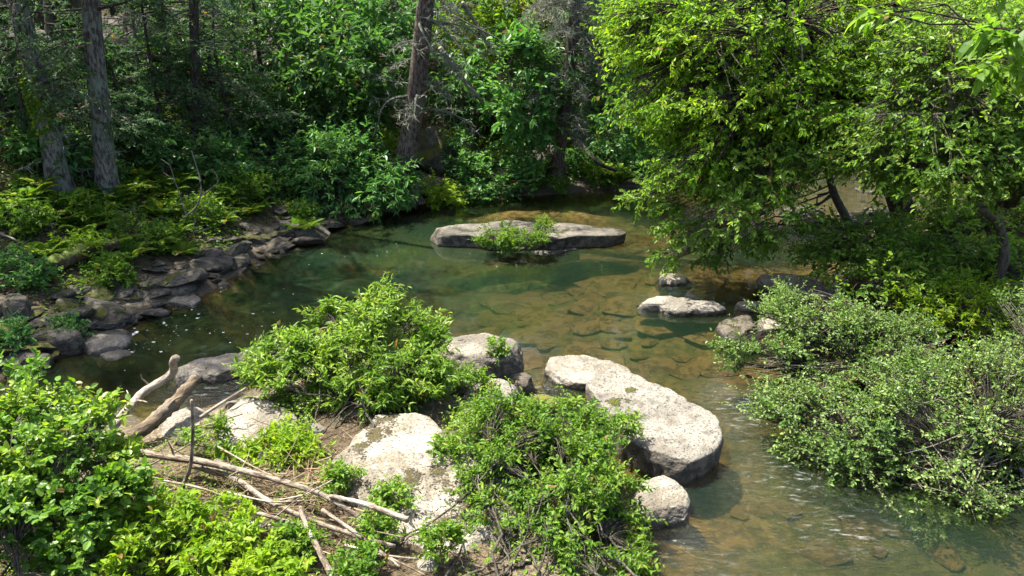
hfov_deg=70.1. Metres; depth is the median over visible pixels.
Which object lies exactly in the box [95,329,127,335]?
shore stone
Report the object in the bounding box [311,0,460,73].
understory tree
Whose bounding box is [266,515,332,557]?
plant
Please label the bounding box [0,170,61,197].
fern
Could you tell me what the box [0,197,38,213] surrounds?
fern
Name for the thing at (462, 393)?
boulder
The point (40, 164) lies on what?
fern
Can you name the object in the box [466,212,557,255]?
shrub
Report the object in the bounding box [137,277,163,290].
shore stone
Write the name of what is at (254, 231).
shore stone
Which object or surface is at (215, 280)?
shore stone
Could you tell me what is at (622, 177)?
fern
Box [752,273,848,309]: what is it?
boulder
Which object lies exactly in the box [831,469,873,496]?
flagstone
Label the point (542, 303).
flagstone
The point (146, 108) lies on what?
slope shrub
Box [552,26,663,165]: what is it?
sapling tree
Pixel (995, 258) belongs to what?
fern
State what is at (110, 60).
young hemlock
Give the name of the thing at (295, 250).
shore stone
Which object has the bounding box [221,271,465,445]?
willow bush
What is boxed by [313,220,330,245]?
shore stone
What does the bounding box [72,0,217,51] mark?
young hemlock
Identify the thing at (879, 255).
bank shrub
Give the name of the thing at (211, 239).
shore stone
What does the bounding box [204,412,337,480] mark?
herb clump
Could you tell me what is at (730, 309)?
flagstone
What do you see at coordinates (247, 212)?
fern
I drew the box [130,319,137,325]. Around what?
shore stone
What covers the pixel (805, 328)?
privet bush
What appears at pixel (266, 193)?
fern
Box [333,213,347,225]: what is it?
shore stone
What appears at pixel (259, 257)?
shore stone
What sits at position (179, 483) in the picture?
driftwood stick
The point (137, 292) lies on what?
shore stone
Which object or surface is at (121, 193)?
fern
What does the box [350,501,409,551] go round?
plant
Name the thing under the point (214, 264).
shore stone
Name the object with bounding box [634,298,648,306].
flagstone
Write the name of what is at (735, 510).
flagstone
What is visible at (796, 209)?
riffle stone
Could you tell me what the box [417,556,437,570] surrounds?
stone
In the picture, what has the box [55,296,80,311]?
shore stone
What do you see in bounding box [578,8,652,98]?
understory tree
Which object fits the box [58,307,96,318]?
shore stone
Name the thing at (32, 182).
fern
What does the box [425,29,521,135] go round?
sapling tree
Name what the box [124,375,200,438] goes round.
driftwood log
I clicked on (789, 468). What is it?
flagstone
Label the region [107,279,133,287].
shore stone
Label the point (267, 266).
shore stone
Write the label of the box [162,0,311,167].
young hemlock
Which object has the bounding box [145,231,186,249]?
fern
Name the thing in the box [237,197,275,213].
fern
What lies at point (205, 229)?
fallen stick
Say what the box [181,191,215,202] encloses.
fern
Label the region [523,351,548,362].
flagstone
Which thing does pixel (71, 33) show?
young hemlock
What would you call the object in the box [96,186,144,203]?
fern
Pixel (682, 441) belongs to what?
boulder
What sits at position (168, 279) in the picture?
shore stone
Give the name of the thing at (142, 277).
shore stone
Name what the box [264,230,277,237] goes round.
shore stone
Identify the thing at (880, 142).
crooked tree
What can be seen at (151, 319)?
shore stone
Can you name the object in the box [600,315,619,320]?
flagstone
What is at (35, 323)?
shore stone
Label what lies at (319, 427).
cobble
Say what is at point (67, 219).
fern
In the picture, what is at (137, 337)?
shore stone
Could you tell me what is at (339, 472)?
plant
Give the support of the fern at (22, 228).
on the ground at (712, 506)
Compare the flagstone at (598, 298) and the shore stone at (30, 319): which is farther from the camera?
the flagstone at (598, 298)
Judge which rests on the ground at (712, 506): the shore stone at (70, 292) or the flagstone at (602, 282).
the flagstone at (602, 282)
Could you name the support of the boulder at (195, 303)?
on the ground at (712, 506)
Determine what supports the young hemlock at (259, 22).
on the ground at (712, 506)
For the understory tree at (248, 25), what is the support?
on the ground at (712, 506)
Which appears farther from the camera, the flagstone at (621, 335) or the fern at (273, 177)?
the fern at (273, 177)
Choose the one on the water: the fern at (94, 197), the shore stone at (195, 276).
the shore stone at (195, 276)
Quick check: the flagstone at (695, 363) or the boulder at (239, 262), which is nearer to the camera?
the flagstone at (695, 363)
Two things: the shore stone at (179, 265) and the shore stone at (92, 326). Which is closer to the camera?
the shore stone at (92, 326)
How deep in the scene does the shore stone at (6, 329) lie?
10.38 m
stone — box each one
[0,324,19,341]
[0,341,56,351]
[0,350,34,377]
[0,352,12,357]
[16,315,35,324]
[29,315,51,328]
[30,306,45,317]
[48,288,75,299]
[48,349,59,359]
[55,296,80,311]
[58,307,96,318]
[63,307,80,321]
[67,284,91,296]
[71,297,85,304]
[78,319,99,330]
[83,296,125,308]
[84,282,114,301]
[86,304,108,320]
[95,323,117,329]
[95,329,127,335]
[97,313,128,330]
[101,330,145,341]
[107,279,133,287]
[108,306,131,317]
[112,283,135,298]
[113,297,126,304]
[122,295,143,302]
[127,311,136,322]
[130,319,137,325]
[132,290,141,295]
[133,324,145,331]
[134,274,147,284]
[135,308,172,318]
[136,314,143,319]
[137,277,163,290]
[141,268,167,272]
[143,317,159,321]
[147,288,170,298]
[150,260,165,266]
[150,291,169,296]
[151,284,165,287]
[151,301,166,307]
[155,266,169,269]
[163,270,187,285]
[163,307,173,310]
[165,268,207,287]
[172,308,186,314]
[173,261,189,269]
[188,250,206,258]
[190,257,233,271]
[199,247,224,257]
[204,236,222,243]
[208,272,220,277]
[210,256,234,259]
[210,278,221,283]
[215,268,229,273]
[216,280,240,295]
[222,236,242,241]
[223,241,251,256]
[228,265,236,270]
[234,275,247,282]
[237,254,249,262]
[238,234,260,242]
[240,223,264,232]
[241,229,258,234]
[251,261,271,271]
[252,266,266,273]
[253,256,265,259]
[254,239,264,243]
[259,234,273,241]
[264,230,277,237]
[264,254,279,259]
[265,238,288,256]
[269,205,291,214]
[277,229,288,235]
[281,242,295,250]
[288,247,302,253]
[292,236,324,249]
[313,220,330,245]
[320,219,343,227]
[326,213,341,218]
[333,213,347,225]
[346,217,372,226]
[363,208,383,216]
[384,210,393,214]
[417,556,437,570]
[506,372,534,396]
[524,394,558,422]
[615,188,630,194]
[784,206,803,213]
[801,208,824,218]
[804,213,823,223]
[811,229,832,240]
[839,212,870,224]
[856,220,870,227]
[863,210,889,220]
[936,332,951,342]
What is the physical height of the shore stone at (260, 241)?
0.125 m
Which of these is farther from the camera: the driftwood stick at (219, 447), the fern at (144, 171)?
the fern at (144, 171)
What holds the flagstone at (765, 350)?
on the ground at (712, 506)
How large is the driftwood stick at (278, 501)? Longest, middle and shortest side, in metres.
0.949 x 0.100 x 0.064 m
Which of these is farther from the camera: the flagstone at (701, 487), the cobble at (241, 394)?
the cobble at (241, 394)
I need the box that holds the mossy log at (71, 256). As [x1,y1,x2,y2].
[14,236,120,286]
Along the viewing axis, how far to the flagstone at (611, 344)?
11.65 m
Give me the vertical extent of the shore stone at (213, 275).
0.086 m
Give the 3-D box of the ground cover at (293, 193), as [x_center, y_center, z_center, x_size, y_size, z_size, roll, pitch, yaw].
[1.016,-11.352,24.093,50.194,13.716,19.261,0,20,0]
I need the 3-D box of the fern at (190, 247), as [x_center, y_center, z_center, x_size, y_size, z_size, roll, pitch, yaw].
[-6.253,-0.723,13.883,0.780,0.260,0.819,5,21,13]
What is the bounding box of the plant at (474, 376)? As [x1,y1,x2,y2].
[454,360,501,395]
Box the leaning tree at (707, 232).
[610,121,863,278]
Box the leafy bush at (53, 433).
[0,347,164,575]
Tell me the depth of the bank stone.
20.86 m
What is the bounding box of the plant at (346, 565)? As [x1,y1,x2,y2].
[325,527,388,575]
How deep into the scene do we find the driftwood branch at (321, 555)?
5.81 m
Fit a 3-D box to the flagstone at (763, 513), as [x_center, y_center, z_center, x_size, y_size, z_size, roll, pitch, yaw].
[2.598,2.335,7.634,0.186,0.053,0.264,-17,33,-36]
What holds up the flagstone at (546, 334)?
on the ground at (712, 506)
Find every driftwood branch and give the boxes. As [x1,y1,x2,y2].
[140,440,362,521]
[187,463,395,548]
[196,413,242,428]
[199,387,245,418]
[245,510,295,524]
[298,506,334,575]
[321,508,400,568]
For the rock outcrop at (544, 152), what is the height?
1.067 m
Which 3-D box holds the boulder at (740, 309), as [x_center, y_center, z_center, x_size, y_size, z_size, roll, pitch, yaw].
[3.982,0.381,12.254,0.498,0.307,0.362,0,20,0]
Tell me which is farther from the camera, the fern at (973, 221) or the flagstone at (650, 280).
the flagstone at (650, 280)
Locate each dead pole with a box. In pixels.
[438,46,510,125]
[452,14,519,54]
[461,1,515,87]
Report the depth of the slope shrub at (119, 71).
17.93 m
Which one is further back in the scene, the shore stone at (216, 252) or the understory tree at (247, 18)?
the understory tree at (247, 18)
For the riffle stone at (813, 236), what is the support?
in the water
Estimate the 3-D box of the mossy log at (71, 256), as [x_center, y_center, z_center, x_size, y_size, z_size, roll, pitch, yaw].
[-7.441,-0.481,12.305,0.477,0.413,1.860,27,29,10]
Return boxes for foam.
[124,253,322,370]
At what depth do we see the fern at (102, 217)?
13.73 m
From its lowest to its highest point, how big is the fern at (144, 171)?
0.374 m
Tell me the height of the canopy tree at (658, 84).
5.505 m
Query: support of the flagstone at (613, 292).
on the ground at (712, 506)
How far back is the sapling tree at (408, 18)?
20.20 m
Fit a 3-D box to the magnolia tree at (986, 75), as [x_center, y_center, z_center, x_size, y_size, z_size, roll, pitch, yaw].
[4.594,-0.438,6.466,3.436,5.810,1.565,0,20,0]
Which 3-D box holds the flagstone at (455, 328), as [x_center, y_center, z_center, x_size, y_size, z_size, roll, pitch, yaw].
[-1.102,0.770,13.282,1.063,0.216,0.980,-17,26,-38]
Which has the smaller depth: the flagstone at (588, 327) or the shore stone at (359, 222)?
the flagstone at (588, 327)
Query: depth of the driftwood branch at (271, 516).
6.17 m
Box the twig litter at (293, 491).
[90,403,516,575]
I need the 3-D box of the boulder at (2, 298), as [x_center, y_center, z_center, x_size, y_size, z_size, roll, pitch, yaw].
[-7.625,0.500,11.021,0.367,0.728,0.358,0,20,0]
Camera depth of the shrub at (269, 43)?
22.48 m
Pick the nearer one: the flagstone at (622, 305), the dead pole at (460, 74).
the flagstone at (622, 305)
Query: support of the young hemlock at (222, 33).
on the ground at (712, 506)
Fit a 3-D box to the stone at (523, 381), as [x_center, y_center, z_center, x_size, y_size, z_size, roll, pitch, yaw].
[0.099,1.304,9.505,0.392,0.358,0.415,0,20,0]
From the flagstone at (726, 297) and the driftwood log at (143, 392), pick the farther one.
the flagstone at (726, 297)
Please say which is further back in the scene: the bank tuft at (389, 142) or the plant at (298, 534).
the bank tuft at (389, 142)
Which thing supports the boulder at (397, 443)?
on the ground at (712, 506)
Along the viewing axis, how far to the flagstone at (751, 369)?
10.57 m
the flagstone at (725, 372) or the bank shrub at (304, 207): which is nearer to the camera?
the flagstone at (725, 372)
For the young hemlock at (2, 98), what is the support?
on the ground at (712, 506)
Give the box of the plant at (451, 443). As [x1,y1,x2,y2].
[426,422,472,465]
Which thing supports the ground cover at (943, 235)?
on the ground at (712, 506)
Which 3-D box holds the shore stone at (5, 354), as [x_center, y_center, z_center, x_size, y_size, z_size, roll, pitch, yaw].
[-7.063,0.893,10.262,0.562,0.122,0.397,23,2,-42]
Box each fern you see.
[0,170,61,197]
[0,186,54,207]
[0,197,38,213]
[0,217,55,233]
[2,239,70,257]
[13,156,42,168]
[13,166,67,187]
[34,189,86,203]
[36,192,85,216]
[52,193,102,206]
[55,211,88,222]
[57,216,112,232]
[59,212,98,223]
[70,202,123,225]
[70,216,102,226]
[84,179,136,202]
[84,187,100,194]
[91,229,143,246]
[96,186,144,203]
[102,175,154,192]
[107,196,130,209]
[107,235,155,261]
[117,231,174,250]
[122,178,156,192]
[124,163,164,179]
[136,197,185,216]
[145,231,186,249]
[148,171,198,186]
[149,184,189,197]
[152,177,185,185]
[153,184,188,193]
[156,223,195,233]
[162,241,205,255]
[166,168,209,180]
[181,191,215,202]
[199,210,240,225]
[202,189,234,203]
[210,184,243,200]
[230,203,263,215]
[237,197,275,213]
[246,182,277,199]
[259,172,289,187]
[279,215,325,229]
[283,186,304,194]
[483,151,507,162]
[517,158,557,176]
[566,144,587,154]
[581,146,604,156]
[590,160,617,170]
[596,164,640,183]
[917,222,946,232]
[928,212,966,234]
[944,229,992,253]
[958,215,991,226]
[965,247,1012,262]
[990,234,1023,248]
[995,300,1023,315]
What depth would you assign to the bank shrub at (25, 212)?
12.65 m
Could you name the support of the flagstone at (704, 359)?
on the ground at (712, 506)
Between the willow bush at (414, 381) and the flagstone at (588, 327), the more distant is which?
the flagstone at (588, 327)
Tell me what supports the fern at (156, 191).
on the ground at (712, 506)
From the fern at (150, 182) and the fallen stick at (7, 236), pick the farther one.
the fern at (150, 182)
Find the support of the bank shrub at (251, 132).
on the ground at (712, 506)
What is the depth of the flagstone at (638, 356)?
11.27 m
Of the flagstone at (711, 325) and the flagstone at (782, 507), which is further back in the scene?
the flagstone at (711, 325)
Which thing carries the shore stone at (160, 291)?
on the ground at (712, 506)
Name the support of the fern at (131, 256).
on the ground at (712, 506)
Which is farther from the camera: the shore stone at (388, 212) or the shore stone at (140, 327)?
the shore stone at (388, 212)
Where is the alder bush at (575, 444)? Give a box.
[396,376,668,575]
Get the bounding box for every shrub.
[0,46,69,115]
[0,114,93,181]
[0,188,63,240]
[0,241,63,294]
[0,310,36,356]
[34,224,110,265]
[38,186,121,225]
[47,30,142,90]
[47,307,95,342]
[69,65,175,127]
[75,249,139,289]
[83,159,134,183]
[97,200,185,257]
[113,113,204,171]
[121,17,205,107]
[166,125,266,192]
[169,191,230,230]
[191,162,290,207]
[201,54,304,129]
[212,113,262,148]
[246,34,338,88]
[247,95,323,163]
[253,137,309,199]
[266,114,427,227]
[277,194,320,219]
[439,122,558,212]
[451,86,559,131]
[466,212,557,255]
[519,172,577,194]
[565,147,602,181]
[570,159,625,188]
[585,126,652,166]
[619,150,672,179]
[784,201,1022,304]
[868,185,1023,280]
[877,262,1023,351]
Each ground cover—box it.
[0,23,512,332]
[0,354,585,575]
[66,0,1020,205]
[548,91,689,171]
[888,200,1023,273]
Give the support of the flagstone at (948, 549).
on the ground at (712, 506)
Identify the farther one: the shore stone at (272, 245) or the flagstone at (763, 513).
the shore stone at (272, 245)
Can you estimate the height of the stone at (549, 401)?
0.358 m
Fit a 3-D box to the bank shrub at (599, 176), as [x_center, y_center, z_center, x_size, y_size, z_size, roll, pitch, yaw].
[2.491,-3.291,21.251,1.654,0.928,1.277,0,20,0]
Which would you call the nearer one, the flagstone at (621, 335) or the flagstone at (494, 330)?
the flagstone at (621, 335)
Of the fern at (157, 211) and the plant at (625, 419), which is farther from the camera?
the fern at (157, 211)
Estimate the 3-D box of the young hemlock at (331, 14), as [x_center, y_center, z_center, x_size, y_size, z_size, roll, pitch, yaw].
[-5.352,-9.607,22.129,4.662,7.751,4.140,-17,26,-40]
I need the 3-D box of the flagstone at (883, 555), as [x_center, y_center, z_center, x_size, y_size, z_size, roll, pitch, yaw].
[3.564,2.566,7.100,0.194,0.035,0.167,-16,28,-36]
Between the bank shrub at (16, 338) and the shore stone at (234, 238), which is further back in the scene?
the shore stone at (234, 238)
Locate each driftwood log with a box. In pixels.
[108,354,179,428]
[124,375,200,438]
[250,520,278,532]
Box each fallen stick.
[0,232,35,245]
[194,223,220,231]
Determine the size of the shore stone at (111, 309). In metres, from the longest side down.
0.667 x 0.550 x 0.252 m
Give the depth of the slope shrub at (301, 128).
18.84 m
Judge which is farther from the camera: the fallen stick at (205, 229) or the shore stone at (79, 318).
the fallen stick at (205, 229)
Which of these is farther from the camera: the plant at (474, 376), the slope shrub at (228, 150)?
the slope shrub at (228, 150)
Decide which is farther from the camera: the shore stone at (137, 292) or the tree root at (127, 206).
the tree root at (127, 206)
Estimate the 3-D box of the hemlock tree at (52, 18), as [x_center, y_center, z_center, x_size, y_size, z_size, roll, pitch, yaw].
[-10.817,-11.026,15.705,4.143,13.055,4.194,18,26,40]
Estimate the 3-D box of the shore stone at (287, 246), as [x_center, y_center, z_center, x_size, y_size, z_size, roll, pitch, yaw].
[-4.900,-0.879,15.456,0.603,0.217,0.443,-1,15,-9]
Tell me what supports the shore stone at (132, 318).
on the water
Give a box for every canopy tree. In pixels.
[580,0,1016,222]
[593,0,1021,212]
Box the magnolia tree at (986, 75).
[843,0,1023,100]
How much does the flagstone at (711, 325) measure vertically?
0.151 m
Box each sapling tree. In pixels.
[103,0,175,92]
[167,25,257,88]
[238,0,438,143]
[239,0,447,88]
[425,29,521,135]
[431,0,550,141]
[456,14,582,157]
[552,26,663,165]
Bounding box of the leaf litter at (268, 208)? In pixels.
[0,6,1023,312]
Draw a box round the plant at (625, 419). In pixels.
[608,406,646,444]
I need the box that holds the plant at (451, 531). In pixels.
[409,514,472,573]
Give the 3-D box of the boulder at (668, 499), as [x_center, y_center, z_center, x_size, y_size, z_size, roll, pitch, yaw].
[1.433,2.169,7.208,0.621,0.407,0.671,0,20,0]
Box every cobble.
[176,435,189,445]
[211,458,232,475]
[225,400,238,409]
[229,390,244,400]
[257,450,274,460]
[307,423,324,433]
[347,408,359,416]
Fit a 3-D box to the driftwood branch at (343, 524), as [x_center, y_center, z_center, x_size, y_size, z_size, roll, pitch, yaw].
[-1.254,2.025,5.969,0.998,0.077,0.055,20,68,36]
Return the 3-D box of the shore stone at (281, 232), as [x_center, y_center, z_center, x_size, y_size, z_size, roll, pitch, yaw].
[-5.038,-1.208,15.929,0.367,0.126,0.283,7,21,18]
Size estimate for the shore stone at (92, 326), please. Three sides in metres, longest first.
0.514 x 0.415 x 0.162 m
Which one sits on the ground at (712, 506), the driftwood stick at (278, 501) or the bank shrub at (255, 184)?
the bank shrub at (255, 184)
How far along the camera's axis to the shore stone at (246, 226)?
15.67 m
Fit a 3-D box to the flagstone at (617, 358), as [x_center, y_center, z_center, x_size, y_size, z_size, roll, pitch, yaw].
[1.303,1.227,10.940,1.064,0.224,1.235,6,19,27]
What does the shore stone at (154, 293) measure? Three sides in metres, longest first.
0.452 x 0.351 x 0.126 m
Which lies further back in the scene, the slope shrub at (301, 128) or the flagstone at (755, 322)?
the slope shrub at (301, 128)
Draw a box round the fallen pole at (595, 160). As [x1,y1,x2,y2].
[576,141,643,181]
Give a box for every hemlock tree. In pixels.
[0,0,151,192]
[0,0,220,196]
[30,0,118,76]
[107,0,229,115]
[120,0,270,152]
[356,0,511,208]
[513,0,617,183]
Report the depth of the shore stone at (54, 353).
10.34 m
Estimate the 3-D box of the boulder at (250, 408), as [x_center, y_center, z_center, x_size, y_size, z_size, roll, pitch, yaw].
[-2.787,1.626,8.103,0.900,0.522,1.248,-6,21,-17]
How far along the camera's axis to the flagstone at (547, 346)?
11.81 m
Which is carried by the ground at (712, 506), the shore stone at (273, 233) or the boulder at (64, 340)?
the boulder at (64, 340)
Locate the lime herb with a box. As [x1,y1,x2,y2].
[86,478,331,575]
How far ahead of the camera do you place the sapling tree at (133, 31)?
17.70 m
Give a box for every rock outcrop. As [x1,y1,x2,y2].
[0,0,81,32]
[0,28,70,59]
[69,16,160,73]
[416,125,461,174]
[416,173,450,204]
[526,145,566,177]
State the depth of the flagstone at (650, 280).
14.61 m
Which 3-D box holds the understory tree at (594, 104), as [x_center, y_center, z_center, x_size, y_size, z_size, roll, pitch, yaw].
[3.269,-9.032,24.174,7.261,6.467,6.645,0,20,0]
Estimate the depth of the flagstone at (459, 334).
12.74 m
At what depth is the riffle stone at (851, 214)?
17.50 m
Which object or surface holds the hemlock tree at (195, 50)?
on the ground at (712, 506)
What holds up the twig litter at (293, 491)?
on the ground at (712, 506)
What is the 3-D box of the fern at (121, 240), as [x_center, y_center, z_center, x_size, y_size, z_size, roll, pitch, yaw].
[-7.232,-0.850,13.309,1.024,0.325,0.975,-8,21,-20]
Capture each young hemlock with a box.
[0,0,50,119]
[0,0,142,132]
[0,3,88,163]
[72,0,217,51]
[84,43,187,164]
[106,0,244,154]
[126,3,299,110]
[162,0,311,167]
[207,0,329,108]
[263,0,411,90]
[438,0,584,74]
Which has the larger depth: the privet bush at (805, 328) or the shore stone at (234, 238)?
the shore stone at (234, 238)
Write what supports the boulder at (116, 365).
in the water
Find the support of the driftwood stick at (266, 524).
on the driftwood branch at (271, 516)
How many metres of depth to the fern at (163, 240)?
13.60 m
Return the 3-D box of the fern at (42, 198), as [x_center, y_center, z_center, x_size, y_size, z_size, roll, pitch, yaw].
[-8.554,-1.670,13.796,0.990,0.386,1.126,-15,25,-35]
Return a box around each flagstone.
[432,324,475,339]
[442,331,475,340]
[468,327,501,335]
[507,323,570,345]
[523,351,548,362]
[523,357,543,369]
[531,296,547,307]
[536,342,556,350]
[538,315,584,328]
[540,289,548,296]
[546,295,572,304]
[562,338,601,355]
[565,298,598,314]
[566,287,584,295]
[571,317,600,335]
[574,277,614,288]
[574,294,606,301]
[578,348,625,366]
[597,287,634,297]
[599,320,634,332]
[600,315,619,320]
[600,340,627,349]
[601,296,637,315]
[609,281,635,288]
[612,275,639,284]
[614,333,630,338]
[626,364,649,378]
[628,353,648,358]
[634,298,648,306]
[635,316,695,338]
[637,359,683,372]
[640,337,659,346]
[644,277,657,285]
[647,288,689,297]
[669,365,701,378]
[671,354,692,361]
[683,330,714,345]
[685,359,705,369]
[686,269,727,288]
[688,349,747,369]
[689,285,720,296]
[692,318,724,329]
[694,481,709,489]
[701,288,754,305]
[701,370,726,377]
[718,369,737,376]
[724,281,752,291]
[724,306,764,318]
[730,504,747,520]
[737,352,759,360]
[742,278,755,282]
[742,290,765,300]
[743,363,787,382]
[749,502,772,517]
[753,315,770,326]
[758,346,775,356]
[759,357,791,365]
[759,496,802,519]
[781,462,797,471]
[797,542,851,566]
[807,481,832,498]
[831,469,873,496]
[839,510,884,541]
[871,544,888,558]
[878,522,911,538]
[896,490,948,508]
[927,540,964,570]
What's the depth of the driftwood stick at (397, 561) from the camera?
5.70 m
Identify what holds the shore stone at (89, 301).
on the ground at (712, 506)
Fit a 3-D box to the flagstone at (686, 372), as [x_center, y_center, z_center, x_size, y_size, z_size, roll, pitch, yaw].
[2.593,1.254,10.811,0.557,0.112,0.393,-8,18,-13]
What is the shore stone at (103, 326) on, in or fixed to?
on the ground at (712, 506)
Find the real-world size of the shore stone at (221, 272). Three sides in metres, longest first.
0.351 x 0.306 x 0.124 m
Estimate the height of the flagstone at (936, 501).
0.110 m
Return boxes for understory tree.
[103,0,241,26]
[129,0,357,65]
[147,0,387,75]
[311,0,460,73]
[348,0,568,127]
[449,0,589,82]
[459,0,660,111]
[514,1,661,111]
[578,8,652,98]
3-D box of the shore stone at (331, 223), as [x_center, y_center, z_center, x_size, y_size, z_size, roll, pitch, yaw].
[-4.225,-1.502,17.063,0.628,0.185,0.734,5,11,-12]
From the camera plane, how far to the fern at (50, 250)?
12.30 m
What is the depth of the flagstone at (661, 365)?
10.98 m
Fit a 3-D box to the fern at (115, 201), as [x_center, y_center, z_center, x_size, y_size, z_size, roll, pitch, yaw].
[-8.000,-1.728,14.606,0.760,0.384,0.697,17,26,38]
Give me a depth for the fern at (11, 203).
13.27 m
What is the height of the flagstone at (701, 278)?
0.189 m
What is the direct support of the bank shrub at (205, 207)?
on the ground at (712, 506)
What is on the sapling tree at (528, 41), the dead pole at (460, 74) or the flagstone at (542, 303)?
the dead pole at (460, 74)
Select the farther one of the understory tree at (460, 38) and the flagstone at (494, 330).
the understory tree at (460, 38)
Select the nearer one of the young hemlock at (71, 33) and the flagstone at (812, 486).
the flagstone at (812, 486)
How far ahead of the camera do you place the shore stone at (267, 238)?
15.46 m
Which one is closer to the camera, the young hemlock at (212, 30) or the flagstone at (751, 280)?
the flagstone at (751, 280)
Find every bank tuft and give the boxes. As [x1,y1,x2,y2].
[371,120,400,172]
[417,167,468,210]
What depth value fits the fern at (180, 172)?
16.42 m
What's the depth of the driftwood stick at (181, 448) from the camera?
7.18 m
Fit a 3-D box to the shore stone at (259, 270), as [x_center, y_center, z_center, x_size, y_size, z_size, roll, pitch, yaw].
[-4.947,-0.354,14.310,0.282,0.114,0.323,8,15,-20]
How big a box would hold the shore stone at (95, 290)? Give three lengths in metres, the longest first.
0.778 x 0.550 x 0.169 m
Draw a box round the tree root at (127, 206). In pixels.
[116,188,139,219]
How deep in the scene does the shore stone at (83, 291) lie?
11.81 m
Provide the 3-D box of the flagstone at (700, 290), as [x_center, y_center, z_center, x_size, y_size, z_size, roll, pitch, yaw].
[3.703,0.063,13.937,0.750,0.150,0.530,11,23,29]
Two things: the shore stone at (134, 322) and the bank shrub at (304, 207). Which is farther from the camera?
the bank shrub at (304, 207)
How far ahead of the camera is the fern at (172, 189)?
15.66 m
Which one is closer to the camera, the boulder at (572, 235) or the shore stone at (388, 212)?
the boulder at (572, 235)
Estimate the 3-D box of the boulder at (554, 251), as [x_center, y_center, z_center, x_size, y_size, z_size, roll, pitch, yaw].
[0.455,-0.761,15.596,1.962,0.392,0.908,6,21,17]
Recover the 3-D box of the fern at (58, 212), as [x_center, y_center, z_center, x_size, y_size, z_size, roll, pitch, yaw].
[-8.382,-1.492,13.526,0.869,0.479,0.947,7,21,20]
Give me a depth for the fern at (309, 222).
16.29 m
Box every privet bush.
[702,269,963,404]
[719,277,1023,550]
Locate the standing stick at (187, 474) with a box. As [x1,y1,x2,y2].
[180,399,194,492]
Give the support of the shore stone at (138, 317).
on the ground at (712, 506)
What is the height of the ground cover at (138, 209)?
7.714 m
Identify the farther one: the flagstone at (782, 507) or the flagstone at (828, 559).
the flagstone at (782, 507)
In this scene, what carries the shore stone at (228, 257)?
on the ground at (712, 506)
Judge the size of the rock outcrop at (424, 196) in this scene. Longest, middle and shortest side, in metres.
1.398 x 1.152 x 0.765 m
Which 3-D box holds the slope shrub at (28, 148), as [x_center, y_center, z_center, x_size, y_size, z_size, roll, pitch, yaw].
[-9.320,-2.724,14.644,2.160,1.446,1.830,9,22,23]
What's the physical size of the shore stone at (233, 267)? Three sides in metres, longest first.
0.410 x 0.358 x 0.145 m
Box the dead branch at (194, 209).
[161,150,218,228]
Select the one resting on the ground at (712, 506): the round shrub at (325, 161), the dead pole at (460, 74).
the round shrub at (325, 161)
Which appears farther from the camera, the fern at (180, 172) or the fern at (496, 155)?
the fern at (496, 155)
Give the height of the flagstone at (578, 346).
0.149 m
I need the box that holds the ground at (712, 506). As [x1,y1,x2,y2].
[0,0,1023,575]
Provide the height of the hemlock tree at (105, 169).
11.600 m
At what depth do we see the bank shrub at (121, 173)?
15.19 m
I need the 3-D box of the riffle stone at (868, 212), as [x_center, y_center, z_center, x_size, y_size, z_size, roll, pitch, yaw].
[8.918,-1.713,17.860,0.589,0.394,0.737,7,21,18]
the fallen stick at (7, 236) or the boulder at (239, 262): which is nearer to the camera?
the fallen stick at (7, 236)
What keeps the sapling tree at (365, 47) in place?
on the ground at (712, 506)
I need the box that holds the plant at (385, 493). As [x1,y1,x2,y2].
[365,473,424,518]
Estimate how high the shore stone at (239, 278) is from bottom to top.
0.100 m
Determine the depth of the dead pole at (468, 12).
18.90 m
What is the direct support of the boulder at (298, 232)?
on the ground at (712, 506)
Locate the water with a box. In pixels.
[101,172,1011,575]
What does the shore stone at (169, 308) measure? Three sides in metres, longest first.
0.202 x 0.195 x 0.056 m
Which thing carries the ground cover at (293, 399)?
on the ground at (712, 506)
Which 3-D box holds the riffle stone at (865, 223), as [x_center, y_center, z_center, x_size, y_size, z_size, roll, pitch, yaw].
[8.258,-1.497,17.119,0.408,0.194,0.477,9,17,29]
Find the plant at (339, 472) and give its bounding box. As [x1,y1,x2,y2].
[315,455,367,503]
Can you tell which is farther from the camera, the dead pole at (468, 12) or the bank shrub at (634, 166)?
the bank shrub at (634, 166)
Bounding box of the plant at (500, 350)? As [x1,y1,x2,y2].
[482,333,514,366]
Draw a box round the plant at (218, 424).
[174,409,237,455]
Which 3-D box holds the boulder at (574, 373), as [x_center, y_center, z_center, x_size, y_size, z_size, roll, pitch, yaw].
[1.015,1.235,9.858,1.243,0.355,0.949,0,20,0]
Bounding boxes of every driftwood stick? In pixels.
[150,431,209,465]
[159,480,219,494]
[214,444,269,474]
[227,492,319,502]
[263,487,312,527]
[280,480,332,500]
[344,544,417,559]
[359,529,402,537]
[373,550,425,575]
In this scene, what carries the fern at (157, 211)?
on the ground at (712, 506)
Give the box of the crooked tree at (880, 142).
[793,0,1023,292]
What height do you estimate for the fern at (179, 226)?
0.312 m
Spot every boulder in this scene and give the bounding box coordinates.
[0,296,4,316]
[2,293,33,321]
[31,326,83,356]
[32,352,54,373]
[82,334,133,364]
[97,349,135,370]
[159,407,210,437]
[168,294,203,315]
[169,284,196,296]
[171,353,244,395]
[219,397,299,452]
[233,255,248,268]
[238,344,301,365]
[278,219,315,237]
[316,370,346,399]
[331,413,522,552]
[430,220,625,250]
[439,333,523,383]
[453,378,476,399]
[462,378,518,414]
[506,246,577,254]
[541,355,630,402]
[585,367,723,493]
[629,475,690,539]
[636,296,726,323]
[655,273,691,294]
[713,315,756,355]
[734,301,761,320]
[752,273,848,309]
[757,316,788,350]
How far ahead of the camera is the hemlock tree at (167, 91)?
18.02 m
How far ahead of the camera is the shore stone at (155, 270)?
12.94 m

